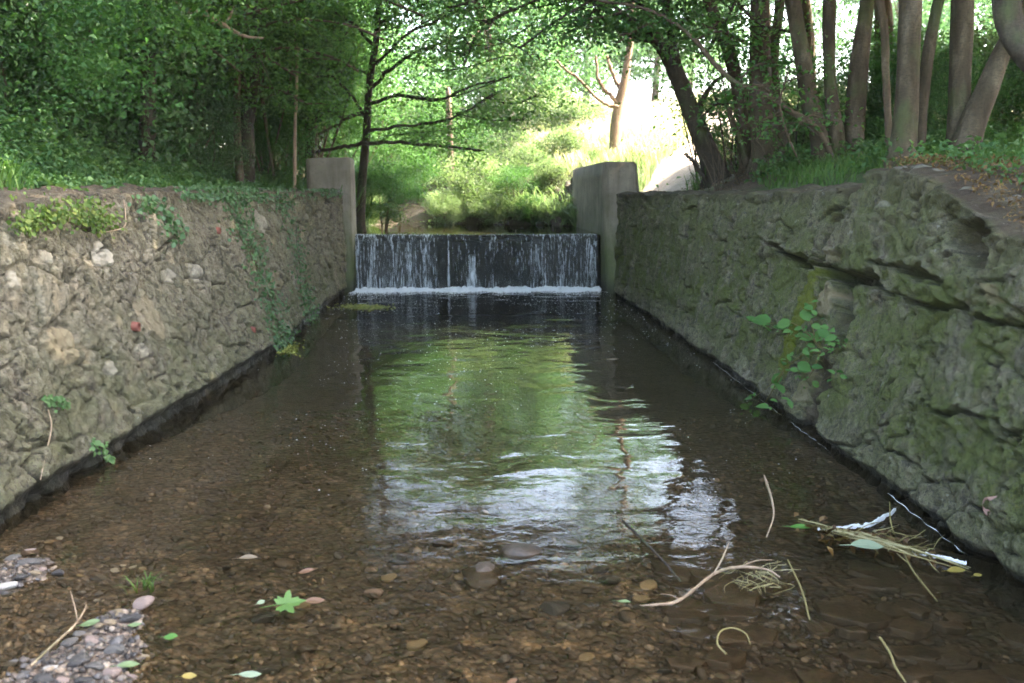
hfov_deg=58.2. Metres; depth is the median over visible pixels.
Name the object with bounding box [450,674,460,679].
cobble
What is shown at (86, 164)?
nettles
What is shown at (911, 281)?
retaining wall
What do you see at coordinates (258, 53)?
hazel tree
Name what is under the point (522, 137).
bush
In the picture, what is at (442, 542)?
cobble
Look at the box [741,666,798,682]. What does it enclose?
flat stone
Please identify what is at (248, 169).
forked woodland tree
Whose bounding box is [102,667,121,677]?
stone
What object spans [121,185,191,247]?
ivy clump
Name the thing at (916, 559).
flat stone
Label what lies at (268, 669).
cobble
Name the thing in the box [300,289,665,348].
water
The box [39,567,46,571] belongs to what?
stone
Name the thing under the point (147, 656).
stone
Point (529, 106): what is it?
bush
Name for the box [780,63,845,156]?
bush
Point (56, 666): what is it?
stone
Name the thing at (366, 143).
spreading tree
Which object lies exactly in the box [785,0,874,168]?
coppiced tree
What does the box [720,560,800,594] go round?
drift fibres
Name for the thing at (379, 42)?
background tree
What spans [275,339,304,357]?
floating weed
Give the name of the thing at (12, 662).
stone
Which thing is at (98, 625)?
stone
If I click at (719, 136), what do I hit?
bush
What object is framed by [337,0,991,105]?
sky
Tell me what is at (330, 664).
cobble
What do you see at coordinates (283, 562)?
cobble
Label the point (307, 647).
cobble
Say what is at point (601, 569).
cobble
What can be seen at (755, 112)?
pale tree
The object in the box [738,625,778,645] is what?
flat stone
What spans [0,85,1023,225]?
ground
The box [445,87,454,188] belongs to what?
pale tree
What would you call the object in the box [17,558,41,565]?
stone
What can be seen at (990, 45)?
bush
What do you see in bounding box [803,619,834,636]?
flat stone
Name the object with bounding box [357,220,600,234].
upstream water
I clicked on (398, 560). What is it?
cobble
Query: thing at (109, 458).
wall weed
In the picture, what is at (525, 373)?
foam flecks
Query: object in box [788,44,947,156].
bush
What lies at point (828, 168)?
grass
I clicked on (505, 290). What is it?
foam
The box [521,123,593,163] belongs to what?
bush
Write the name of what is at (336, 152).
woodland shrub
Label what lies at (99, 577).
stone
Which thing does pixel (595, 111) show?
bush
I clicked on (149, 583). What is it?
weed tuft
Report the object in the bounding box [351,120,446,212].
bush
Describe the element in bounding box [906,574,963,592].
flat stone
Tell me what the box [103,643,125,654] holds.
stone
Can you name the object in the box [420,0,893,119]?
overhanging tree
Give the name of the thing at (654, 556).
cobble
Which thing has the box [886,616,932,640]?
flat stone
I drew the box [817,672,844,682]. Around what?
flat stone
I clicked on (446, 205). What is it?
bush
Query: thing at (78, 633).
stone
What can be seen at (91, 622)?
fallen leaf
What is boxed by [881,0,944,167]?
pale tree
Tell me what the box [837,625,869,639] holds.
flat stone
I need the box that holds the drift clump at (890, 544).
[794,501,970,601]
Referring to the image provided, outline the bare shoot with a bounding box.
[40,409,51,479]
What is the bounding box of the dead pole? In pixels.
[293,50,298,188]
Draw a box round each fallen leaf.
[77,619,99,625]
[109,661,138,666]
[126,622,141,626]
[164,633,177,639]
[176,672,196,678]
[230,671,260,676]
[233,554,256,558]
[260,589,305,612]
[294,568,313,573]
[304,597,324,602]
[507,678,516,682]
[787,524,809,528]
[850,539,883,548]
[946,566,964,571]
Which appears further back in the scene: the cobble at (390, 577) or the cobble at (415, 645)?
the cobble at (390, 577)
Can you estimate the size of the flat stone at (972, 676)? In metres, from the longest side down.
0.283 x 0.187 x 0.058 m
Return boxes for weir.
[356,235,600,314]
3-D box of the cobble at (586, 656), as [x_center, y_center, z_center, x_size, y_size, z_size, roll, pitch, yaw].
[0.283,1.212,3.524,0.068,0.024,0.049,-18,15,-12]
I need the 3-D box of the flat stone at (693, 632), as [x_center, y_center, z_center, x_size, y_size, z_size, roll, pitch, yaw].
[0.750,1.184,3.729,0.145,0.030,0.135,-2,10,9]
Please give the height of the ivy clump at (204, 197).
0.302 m
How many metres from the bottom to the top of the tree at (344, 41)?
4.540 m
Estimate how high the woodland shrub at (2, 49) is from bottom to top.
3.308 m
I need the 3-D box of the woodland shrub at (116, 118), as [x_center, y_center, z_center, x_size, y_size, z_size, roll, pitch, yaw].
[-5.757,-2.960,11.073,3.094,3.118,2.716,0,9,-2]
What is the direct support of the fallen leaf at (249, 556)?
on the water at (461, 297)
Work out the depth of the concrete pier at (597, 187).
16.12 m
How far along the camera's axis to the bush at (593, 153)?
23.00 m
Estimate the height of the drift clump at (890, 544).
0.183 m
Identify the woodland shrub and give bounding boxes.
[0,0,139,162]
[0,0,172,160]
[0,0,191,160]
[2,0,169,170]
[10,0,233,151]
[53,10,197,172]
[94,20,250,174]
[109,0,282,160]
[165,89,272,181]
[183,0,298,121]
[184,26,273,166]
[200,5,271,155]
[209,0,336,179]
[209,33,354,177]
[211,69,290,170]
[217,92,318,180]
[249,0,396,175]
[258,11,367,178]
[272,75,385,172]
[317,13,420,164]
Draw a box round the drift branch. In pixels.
[640,543,779,606]
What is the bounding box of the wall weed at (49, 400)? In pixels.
[41,394,70,412]
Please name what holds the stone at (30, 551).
on the gravel
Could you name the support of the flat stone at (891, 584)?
on the riverbed
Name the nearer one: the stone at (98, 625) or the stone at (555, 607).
the stone at (98, 625)
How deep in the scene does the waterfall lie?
16.56 m
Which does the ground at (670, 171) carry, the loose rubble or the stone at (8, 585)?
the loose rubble
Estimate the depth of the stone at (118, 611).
3.74 m
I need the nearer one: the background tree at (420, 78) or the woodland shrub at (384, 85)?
the woodland shrub at (384, 85)
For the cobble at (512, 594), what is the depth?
4.05 m
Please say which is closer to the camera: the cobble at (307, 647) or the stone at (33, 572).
the cobble at (307, 647)
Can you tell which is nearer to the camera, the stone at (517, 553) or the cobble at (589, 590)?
the cobble at (589, 590)
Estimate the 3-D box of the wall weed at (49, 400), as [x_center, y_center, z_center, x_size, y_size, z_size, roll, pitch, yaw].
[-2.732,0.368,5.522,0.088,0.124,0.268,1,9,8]
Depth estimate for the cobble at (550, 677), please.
3.34 m
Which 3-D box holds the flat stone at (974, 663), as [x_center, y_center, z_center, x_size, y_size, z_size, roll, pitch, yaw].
[1.683,1.256,3.605,0.301,0.044,0.175,-3,15,-11]
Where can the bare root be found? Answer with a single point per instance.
(125, 218)
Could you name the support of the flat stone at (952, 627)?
on the riverbed
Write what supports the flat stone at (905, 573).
on the riverbed
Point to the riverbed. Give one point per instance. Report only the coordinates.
(562, 364)
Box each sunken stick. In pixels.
[622,519,681,581]
[787,559,809,620]
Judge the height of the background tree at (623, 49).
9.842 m
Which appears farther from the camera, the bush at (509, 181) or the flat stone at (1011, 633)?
the bush at (509, 181)
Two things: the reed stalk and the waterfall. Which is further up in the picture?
the waterfall
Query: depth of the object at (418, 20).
47.98 m
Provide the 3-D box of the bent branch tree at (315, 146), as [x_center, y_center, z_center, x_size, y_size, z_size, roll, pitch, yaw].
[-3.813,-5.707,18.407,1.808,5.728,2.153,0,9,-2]
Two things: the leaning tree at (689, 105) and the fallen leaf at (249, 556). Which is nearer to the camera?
the fallen leaf at (249, 556)
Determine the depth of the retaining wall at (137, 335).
6.97 m
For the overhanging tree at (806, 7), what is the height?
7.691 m
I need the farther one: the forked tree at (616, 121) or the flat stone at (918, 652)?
the forked tree at (616, 121)
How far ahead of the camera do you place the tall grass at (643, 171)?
22.45 m
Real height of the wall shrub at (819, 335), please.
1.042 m
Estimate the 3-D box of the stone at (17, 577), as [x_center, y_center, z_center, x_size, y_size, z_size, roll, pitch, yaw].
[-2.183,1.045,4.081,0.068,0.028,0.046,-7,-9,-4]
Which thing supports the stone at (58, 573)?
on the riverbed
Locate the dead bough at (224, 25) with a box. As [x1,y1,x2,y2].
[175,1,263,38]
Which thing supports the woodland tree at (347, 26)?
on the ground at (670, 171)
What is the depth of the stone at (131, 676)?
3.28 m
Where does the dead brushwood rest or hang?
on the ground at (670, 171)
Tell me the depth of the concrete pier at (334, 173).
15.92 m
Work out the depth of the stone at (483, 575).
4.19 m
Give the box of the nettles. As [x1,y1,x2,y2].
[0,70,306,190]
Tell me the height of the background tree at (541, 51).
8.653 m
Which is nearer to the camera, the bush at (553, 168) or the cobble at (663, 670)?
the cobble at (663, 670)
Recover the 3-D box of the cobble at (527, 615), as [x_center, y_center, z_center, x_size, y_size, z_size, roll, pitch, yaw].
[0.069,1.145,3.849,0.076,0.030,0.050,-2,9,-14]
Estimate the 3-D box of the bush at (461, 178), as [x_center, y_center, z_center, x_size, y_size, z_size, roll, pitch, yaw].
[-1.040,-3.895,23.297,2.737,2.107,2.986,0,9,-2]
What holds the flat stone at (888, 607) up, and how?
on the riverbed
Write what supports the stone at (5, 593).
on the riverbed
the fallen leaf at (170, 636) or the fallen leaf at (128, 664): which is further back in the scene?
the fallen leaf at (170, 636)
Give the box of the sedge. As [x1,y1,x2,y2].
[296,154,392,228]
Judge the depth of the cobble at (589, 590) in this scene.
4.08 m
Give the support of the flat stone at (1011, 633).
on the riverbed
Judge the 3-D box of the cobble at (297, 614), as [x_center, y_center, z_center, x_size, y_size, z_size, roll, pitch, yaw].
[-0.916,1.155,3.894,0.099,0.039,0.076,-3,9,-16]
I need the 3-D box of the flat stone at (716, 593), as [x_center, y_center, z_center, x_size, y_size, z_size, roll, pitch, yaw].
[0.983,1.124,4.062,0.272,0.051,0.244,-4,16,-8]
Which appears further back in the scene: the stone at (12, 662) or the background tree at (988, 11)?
the background tree at (988, 11)
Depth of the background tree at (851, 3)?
45.81 m
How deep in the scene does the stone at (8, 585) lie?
4.01 m
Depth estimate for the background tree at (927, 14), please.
55.15 m
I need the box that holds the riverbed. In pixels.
[0,314,1023,682]
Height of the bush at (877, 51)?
3.341 m
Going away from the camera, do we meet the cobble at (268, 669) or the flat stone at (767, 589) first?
the cobble at (268, 669)
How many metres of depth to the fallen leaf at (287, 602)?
3.83 m
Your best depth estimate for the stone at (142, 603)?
3.81 m
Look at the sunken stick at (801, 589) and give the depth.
3.98 m
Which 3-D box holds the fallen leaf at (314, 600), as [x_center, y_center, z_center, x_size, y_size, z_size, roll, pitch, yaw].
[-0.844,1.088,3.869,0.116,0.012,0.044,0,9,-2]
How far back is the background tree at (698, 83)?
62.08 m
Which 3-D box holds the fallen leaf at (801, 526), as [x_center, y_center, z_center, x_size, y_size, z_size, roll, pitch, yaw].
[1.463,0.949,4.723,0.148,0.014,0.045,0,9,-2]
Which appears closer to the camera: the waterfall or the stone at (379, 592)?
the stone at (379, 592)
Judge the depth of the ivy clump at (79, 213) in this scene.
6.35 m
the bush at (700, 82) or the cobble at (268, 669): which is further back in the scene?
the bush at (700, 82)
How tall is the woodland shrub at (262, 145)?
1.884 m
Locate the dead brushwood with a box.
[688,109,802,190]
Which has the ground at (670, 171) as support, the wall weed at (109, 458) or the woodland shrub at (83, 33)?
the woodland shrub at (83, 33)
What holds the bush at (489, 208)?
on the ground at (670, 171)
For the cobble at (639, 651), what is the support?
on the riverbed
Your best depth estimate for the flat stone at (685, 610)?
3.89 m
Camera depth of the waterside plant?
22.56 m
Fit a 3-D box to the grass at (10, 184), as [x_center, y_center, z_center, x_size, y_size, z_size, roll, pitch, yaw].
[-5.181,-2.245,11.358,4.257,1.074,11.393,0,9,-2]
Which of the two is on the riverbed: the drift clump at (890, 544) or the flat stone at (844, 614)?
the flat stone at (844, 614)
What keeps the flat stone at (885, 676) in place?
on the riverbed
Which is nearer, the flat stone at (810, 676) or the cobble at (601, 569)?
the flat stone at (810, 676)
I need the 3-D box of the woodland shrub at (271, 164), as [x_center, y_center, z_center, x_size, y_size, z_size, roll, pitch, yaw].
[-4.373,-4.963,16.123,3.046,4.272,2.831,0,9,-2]
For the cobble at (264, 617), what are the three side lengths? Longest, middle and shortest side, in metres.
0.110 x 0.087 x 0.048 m
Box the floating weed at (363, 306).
[327,302,395,310]
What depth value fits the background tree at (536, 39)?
57.99 m
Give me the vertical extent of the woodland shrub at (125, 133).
2.953 m
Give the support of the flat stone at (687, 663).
on the riverbed
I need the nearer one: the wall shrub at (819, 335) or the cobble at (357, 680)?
the cobble at (357, 680)
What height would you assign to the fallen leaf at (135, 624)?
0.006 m
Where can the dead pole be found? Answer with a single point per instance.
(295, 144)
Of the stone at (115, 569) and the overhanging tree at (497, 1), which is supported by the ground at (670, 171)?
the overhanging tree at (497, 1)
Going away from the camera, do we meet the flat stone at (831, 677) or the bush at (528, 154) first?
the flat stone at (831, 677)
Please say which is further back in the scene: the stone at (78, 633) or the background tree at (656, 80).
the background tree at (656, 80)
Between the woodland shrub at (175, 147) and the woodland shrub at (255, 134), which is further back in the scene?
the woodland shrub at (255, 134)
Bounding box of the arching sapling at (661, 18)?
[504,0,849,166]
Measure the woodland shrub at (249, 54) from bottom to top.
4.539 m
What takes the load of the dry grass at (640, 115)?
on the ground at (670, 171)
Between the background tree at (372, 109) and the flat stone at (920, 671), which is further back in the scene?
the background tree at (372, 109)
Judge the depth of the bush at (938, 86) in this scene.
11.97 m
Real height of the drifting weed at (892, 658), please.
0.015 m
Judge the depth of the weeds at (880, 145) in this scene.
8.05 m
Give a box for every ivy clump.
[6,184,126,239]
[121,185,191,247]
[160,184,346,207]
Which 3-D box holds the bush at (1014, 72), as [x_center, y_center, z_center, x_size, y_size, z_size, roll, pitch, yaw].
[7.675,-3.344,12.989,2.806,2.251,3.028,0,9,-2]
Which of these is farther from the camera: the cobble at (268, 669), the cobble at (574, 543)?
the cobble at (574, 543)
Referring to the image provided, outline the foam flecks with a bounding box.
[149,291,964,553]
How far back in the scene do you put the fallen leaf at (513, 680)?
3.24 m
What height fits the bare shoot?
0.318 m
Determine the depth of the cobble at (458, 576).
4.25 m
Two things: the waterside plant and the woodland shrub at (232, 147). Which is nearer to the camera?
the woodland shrub at (232, 147)
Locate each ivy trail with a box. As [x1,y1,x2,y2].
[208,186,306,356]
[259,187,320,325]
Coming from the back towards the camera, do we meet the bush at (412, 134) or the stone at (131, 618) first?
the bush at (412, 134)
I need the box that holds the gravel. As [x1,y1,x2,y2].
[0,406,1017,682]
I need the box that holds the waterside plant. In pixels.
[423,216,464,223]
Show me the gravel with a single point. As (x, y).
(26, 662)
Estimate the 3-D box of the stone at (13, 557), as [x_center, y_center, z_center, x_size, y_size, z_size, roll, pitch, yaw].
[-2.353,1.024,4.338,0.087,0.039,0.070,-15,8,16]
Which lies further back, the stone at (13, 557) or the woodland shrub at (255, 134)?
the woodland shrub at (255, 134)
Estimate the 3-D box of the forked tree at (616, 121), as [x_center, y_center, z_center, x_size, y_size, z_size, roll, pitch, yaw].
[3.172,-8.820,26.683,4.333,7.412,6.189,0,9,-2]
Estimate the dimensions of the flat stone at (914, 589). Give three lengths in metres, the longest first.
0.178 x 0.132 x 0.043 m
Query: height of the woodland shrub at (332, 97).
4.043 m
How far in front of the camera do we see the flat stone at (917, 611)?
3.98 m
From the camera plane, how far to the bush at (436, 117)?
29.73 m
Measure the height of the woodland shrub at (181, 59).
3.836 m
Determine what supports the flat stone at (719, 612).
on the riverbed
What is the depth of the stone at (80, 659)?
3.28 m
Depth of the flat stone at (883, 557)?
4.55 m
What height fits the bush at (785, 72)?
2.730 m
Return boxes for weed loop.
[716,627,750,654]
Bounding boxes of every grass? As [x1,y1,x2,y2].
[0,151,308,190]
[365,176,642,226]
[517,90,989,178]
[562,124,682,191]
[684,134,1023,190]
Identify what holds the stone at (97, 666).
on the gravel
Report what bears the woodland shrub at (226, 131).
on the ground at (670, 171)
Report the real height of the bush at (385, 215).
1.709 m
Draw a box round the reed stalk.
[764,475,774,537]
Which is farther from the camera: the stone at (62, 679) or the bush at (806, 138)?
the bush at (806, 138)
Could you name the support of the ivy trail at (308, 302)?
hanging from the retaining wall at (137, 335)
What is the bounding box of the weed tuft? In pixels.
[116,570,167,597]
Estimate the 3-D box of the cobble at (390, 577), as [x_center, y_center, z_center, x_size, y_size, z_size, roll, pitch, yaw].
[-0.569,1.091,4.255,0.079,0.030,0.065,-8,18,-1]
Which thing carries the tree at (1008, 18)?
on the ground at (670, 171)
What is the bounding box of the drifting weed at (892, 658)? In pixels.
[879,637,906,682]
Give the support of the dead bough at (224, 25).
attached to the hazel tree at (258, 53)
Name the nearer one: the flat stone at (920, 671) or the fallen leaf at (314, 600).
the flat stone at (920, 671)
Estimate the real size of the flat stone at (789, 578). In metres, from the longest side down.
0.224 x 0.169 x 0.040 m
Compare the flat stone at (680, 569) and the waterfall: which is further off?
the waterfall
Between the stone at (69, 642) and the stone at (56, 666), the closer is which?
the stone at (56, 666)
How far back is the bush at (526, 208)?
21.55 m
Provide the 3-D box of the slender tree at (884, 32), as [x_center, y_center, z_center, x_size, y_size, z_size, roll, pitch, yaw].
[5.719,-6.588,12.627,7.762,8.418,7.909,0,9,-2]
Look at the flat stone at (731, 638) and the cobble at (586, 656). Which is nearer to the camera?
the cobble at (586, 656)
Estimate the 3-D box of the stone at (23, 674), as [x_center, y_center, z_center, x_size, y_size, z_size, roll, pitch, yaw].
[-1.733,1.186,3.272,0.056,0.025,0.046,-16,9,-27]
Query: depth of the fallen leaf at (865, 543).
4.37 m
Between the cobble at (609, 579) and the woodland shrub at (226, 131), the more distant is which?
the woodland shrub at (226, 131)
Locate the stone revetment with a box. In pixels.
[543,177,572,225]
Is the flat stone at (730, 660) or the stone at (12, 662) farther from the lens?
the flat stone at (730, 660)
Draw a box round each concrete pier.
[306,157,357,319]
[572,161,638,321]
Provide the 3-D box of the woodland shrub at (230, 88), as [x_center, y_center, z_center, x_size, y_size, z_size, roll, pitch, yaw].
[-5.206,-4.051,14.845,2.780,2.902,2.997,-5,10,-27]
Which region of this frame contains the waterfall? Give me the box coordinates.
[355,234,595,288]
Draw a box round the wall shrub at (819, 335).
[740,300,847,417]
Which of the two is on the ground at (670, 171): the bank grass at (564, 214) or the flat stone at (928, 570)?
the bank grass at (564, 214)
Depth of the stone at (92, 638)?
3.49 m
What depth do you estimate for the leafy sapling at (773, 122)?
11.02 m
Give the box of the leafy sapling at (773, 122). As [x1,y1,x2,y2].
[653,58,878,163]
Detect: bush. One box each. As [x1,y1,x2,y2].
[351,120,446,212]
[355,159,429,229]
[371,87,478,203]
[385,87,503,190]
[419,145,508,218]
[423,192,468,223]
[457,44,579,137]
[465,190,511,224]
[466,125,553,182]
[481,162,551,222]
[492,141,554,183]
[512,195,550,224]
[518,154,573,193]
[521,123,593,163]
[525,89,633,138]
[571,146,613,170]
[597,1,872,187]
[671,71,790,175]
[716,57,843,144]
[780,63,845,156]
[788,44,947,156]
[808,3,949,134]
[841,25,1022,149]
[873,4,1023,141]
[943,64,1023,136]
[975,57,1023,140]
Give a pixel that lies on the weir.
(498, 259)
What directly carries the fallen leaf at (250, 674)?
on the water at (461, 297)
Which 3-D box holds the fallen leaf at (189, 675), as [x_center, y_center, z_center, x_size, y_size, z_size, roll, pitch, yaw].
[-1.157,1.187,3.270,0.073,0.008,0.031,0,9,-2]
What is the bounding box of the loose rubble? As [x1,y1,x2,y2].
[891,163,1023,201]
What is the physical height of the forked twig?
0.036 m
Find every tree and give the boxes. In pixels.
[0,0,360,154]
[89,0,298,184]
[155,0,491,182]
[216,0,386,182]
[247,0,392,168]
[254,0,604,231]
[274,1,407,166]
[283,0,428,166]
[287,0,364,179]
[327,14,470,206]
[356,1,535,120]
[370,0,536,12]
[382,0,605,136]
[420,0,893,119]
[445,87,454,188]
[455,0,631,126]
[457,15,583,115]
[463,0,801,190]
[516,1,663,104]
[555,0,655,159]
[584,0,723,101]
[643,2,749,91]
[690,0,851,90]
[703,0,790,175]
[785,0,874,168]
[802,0,815,74]
[813,0,987,72]
[846,0,990,57]
[876,0,891,152]
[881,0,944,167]
[921,0,997,52]
[943,0,1023,160]
[974,0,991,41]
[991,0,1023,72]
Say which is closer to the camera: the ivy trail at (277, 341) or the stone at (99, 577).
the stone at (99, 577)
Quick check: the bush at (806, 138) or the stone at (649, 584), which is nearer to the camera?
the stone at (649, 584)
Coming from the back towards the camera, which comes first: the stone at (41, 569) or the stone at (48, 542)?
the stone at (48, 542)
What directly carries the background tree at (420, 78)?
on the ground at (670, 171)
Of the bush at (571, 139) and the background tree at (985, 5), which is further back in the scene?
the background tree at (985, 5)
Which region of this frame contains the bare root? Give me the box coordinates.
[106,200,125,231]
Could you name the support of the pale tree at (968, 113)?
on the ground at (670, 171)
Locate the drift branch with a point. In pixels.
(704, 580)
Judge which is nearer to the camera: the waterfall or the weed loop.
the weed loop
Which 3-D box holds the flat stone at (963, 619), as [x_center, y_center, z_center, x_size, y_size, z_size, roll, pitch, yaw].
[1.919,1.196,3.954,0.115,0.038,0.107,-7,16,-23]
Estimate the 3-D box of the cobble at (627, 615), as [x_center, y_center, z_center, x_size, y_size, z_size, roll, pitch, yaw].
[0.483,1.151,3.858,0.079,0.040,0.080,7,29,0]
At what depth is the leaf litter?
5.85 m
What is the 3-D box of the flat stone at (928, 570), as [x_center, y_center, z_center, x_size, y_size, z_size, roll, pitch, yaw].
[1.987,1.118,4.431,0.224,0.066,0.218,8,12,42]
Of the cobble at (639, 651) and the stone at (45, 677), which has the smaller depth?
the stone at (45, 677)
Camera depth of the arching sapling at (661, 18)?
11.97 m
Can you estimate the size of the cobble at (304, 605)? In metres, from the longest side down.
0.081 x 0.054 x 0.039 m
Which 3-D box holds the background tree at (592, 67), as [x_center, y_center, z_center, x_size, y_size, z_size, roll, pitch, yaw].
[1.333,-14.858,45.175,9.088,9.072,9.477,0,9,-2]
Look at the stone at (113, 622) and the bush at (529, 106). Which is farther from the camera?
the bush at (529, 106)
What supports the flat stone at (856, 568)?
on the riverbed
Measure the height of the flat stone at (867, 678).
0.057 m
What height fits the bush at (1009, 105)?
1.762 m
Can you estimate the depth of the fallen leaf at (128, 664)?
3.33 m
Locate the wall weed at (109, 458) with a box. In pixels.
[89,437,115,464]
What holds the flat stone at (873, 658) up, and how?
on the riverbed
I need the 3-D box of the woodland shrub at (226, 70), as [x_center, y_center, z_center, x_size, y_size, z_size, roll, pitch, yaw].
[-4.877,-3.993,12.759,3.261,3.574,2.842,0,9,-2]
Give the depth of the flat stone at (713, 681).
3.32 m
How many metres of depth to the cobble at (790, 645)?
3.65 m
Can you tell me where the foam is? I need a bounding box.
[343,285,607,299]
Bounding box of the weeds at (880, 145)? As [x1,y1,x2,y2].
[727,125,1023,192]
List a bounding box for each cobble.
[251,612,277,623]
[256,665,280,674]
[274,558,298,568]
[283,609,306,619]
[295,602,310,608]
[296,642,317,652]
[323,660,335,669]
[343,678,361,682]
[381,573,396,581]
[392,556,408,564]
[406,639,427,650]
[432,538,452,547]
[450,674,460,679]
[454,573,463,579]
[508,592,519,596]
[520,612,536,619]
[542,673,558,681]
[563,538,582,547]
[578,652,593,661]
[582,587,597,593]
[593,565,608,573]
[599,575,620,584]
[617,609,636,622]
[632,595,649,603]
[634,648,645,654]
[652,554,662,558]
[657,667,670,673]
[744,678,754,682]
[786,642,801,648]
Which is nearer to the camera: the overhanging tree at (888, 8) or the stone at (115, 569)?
the stone at (115, 569)
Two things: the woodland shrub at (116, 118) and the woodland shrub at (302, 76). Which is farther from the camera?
the woodland shrub at (302, 76)
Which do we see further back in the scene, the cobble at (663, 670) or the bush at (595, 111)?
the bush at (595, 111)
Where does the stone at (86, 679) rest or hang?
on the gravel
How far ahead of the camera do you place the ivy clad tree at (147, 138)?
11.06 m
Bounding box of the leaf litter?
[682,152,1023,227]
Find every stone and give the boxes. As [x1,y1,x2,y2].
[0,581,17,589]
[0,591,11,596]
[2,659,18,670]
[4,554,21,560]
[13,574,27,580]
[16,670,31,679]
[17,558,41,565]
[21,548,38,554]
[28,570,41,574]
[32,673,53,682]
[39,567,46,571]
[42,665,58,669]
[44,540,53,544]
[51,569,64,576]
[56,676,69,682]
[60,637,78,647]
[66,652,90,666]
[71,630,85,637]
[74,676,93,682]
[84,662,104,670]
[85,635,98,644]
[92,575,108,580]
[94,623,103,627]
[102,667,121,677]
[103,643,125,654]
[104,619,116,624]
[106,609,124,616]
[110,567,119,572]
[120,613,141,622]
[127,674,138,678]
[132,595,154,609]
[141,654,150,661]
[363,589,383,597]
[462,561,501,589]
[499,543,542,563]
[539,600,569,615]
[639,579,656,589]
[650,560,691,581]
[656,597,708,624]
[664,655,706,673]
[679,623,713,643]
[688,559,746,584]
[694,603,762,621]
[697,679,720,682]
[699,579,762,608]
[704,645,746,669]
[709,626,748,646]
[737,570,787,593]
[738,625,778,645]
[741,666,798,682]
[762,567,801,588]
[795,669,841,682]
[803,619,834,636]
[813,599,896,629]
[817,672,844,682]
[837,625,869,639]
[839,649,885,668]
[844,577,903,592]
[847,559,906,582]
[849,672,898,682]
[869,548,906,568]
[876,600,910,616]
[877,674,904,682]
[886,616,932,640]
[888,645,943,661]
[895,562,951,576]
[895,600,930,620]
[895,660,946,682]
[898,567,955,578]
[900,556,930,563]
[900,582,940,599]
[905,644,980,670]
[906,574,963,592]
[932,620,966,635]
[932,669,1008,682]
[941,650,971,666]
[943,611,971,625]
[994,622,1023,647]
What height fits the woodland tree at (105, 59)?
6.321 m
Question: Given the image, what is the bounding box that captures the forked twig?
[29,591,86,667]
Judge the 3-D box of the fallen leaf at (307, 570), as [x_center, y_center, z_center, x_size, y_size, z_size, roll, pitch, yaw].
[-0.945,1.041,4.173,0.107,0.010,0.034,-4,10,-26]
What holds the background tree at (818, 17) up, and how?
on the ground at (670, 171)
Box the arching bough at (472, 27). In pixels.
[386,0,850,91]
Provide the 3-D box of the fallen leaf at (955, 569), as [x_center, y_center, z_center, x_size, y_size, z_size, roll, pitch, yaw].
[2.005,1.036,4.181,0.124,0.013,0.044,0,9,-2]
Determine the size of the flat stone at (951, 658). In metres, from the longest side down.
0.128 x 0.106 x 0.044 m
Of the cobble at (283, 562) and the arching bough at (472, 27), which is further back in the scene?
the arching bough at (472, 27)
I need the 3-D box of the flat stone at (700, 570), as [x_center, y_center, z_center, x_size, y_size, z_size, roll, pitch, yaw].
[0.939,1.089,4.305,0.281,0.058,0.226,7,12,39]
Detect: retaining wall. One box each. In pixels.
[0,183,346,535]
[614,160,1023,621]
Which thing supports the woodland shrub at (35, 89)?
on the ground at (670, 171)
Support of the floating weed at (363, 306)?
on the water at (461, 297)
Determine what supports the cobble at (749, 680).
on the riverbed
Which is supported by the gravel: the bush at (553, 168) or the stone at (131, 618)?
the stone at (131, 618)

